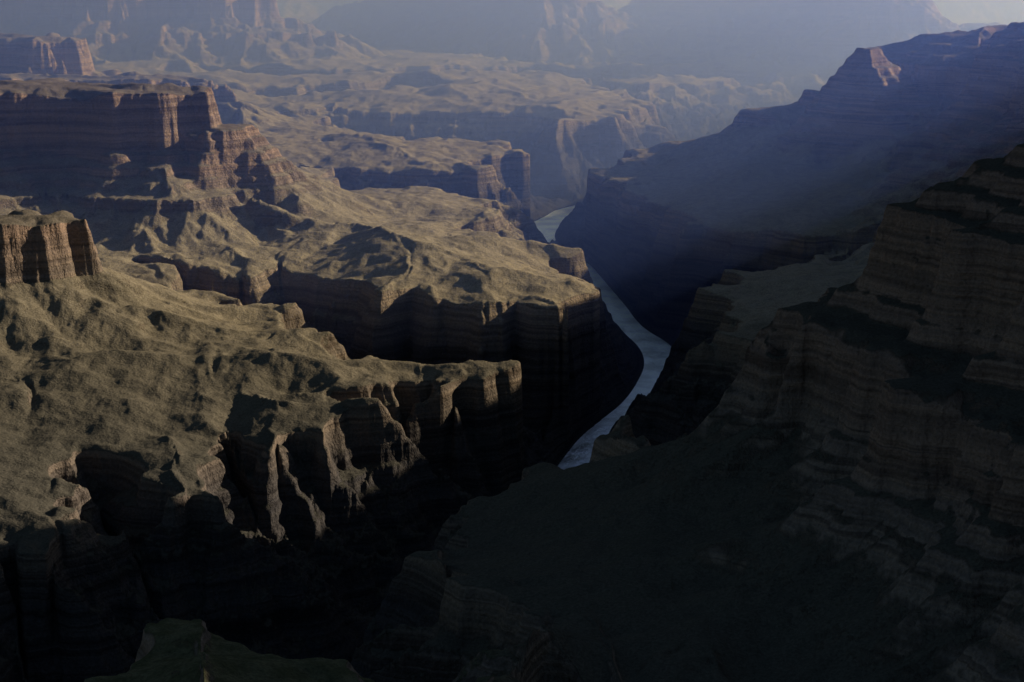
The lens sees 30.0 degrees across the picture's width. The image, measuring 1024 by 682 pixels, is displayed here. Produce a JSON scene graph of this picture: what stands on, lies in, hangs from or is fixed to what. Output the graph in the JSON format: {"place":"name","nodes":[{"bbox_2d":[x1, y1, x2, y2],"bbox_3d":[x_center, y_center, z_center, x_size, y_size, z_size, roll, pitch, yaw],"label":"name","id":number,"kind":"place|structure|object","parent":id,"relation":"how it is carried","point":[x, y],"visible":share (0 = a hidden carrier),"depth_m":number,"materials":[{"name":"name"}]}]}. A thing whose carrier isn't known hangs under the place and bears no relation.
{"place":"outdoors","nodes":[
{"label":"outdoors","id":0,"kind":"place"},
{"bbox_2d":[84,618,511,681],"bbox_3d":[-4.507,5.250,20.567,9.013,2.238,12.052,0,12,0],"label":"foreground hill","id":1,"kind":"structure","parent":0,"point":[177,650],"depth_m":23.82,"materials":[{"name":"brown stone"}]},
{"bbox_2d":[0,0,1023,681],"bbox_3d":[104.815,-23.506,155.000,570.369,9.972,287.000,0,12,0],"label":"canyon terrain","id":2,"kind":"structure","parent":0,"point":[358,382],"depth_m":46.42,"materials":[{"name":"brown stone"}]},
{"bbox_2d":[0,32,115,75],"bbox_3d":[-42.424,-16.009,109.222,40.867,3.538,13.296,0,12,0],"label":"red mesa","id":3,"kind":"structure","parent":2,"relation":"on","point":[51,53],"depth_m":106.27,"materials":[{"name":"stone"}]},
{"bbox_2d":[0,209,122,296],"bbox_3d":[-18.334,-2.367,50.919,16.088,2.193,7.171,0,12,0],"label":"rock butte","id":4,"kind":"object","parent":2,"relation":"on","point":[42,254],"visible":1,"depth_m":49.42,"materials":[{"name":"brown stone"}]},
{"bbox_2d":[0,71,261,116],"bbox_3d":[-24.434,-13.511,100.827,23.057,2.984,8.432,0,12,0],"label":"mesa","id":5,"kind":"structure","parent":2,"relation":"on","point":[229,104],"depth_m":98.69,"materials":[{"name":"stone"}]},
{"bbox_2d":[0,78,285,214],"bbox_3d":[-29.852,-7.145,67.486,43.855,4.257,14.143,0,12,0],"label":"flat topped mesa","id":6,"kind":"structure","parent":2,"relation":"on","point":[65,145],"depth_m":64.63,"materials":[{"name":"brown stone"}]},
{"bbox_2d":[0,0,338,50],"bbox_3d":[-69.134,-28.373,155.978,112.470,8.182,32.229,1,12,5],"label":"distant mesa","id":7,"kind":"structure","parent":2,"relation":"on","point":[132,25],"depth_m":146.97,"materials":[{"name":"grey stone"}]},
{"bbox_2d":[728,22,1023,135],"bbox_3d":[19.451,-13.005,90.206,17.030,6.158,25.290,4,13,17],"label":"pointed butte","id":8,"kind":"object","parent":2,"relation":"on","point":[913,84],"visible":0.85,"depth_m":81.89,"materials":[{"name":"stone"}]},
{"bbox_2d":[380,0,645,48],"bbox_3d":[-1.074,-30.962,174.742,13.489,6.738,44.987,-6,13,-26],"label":"distant ridge","id":9,"kind":"structure","parent":0,"point":[590,15],"depth_m":160.57,"materials":[{"name":"grey stone"}]},
{"bbox_2d":[534,205,670,469],"bbox_3d":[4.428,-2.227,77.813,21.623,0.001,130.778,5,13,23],"label":"river","id":10,"kind":"structure","parent":0,"point":[654,349],"depth_m":65.96,"materials":[{"name":"liquid"}]},
{"bbox_2d":[646,0,1008,30],"bbox_3d":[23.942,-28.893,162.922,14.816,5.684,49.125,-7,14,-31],"label":"distant peak","id":11,"kind":"structure","parent":0,"point":[875,9],"depth_m":149.20,"materials":[{"name":"grey stone"}]},
{"bbox_2d":[748,143,1023,636],"bbox_3d":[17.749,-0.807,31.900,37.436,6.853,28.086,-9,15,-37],"label":"stepped cliff","id":12,"kind":"structure","parent":0,"point":[909,342],"depth_m":32.07,"materials":[{"name":"brown stone"}]},
{"bbox_2d":[963,39,1023,146],"bbox_3d":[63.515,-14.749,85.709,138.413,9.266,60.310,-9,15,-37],"label":"canyon wall","id":13,"kind":"structure","parent":0,"point":[994,91],"depth_m":74.56,"materials":[{"name":"stone"}]}
]}

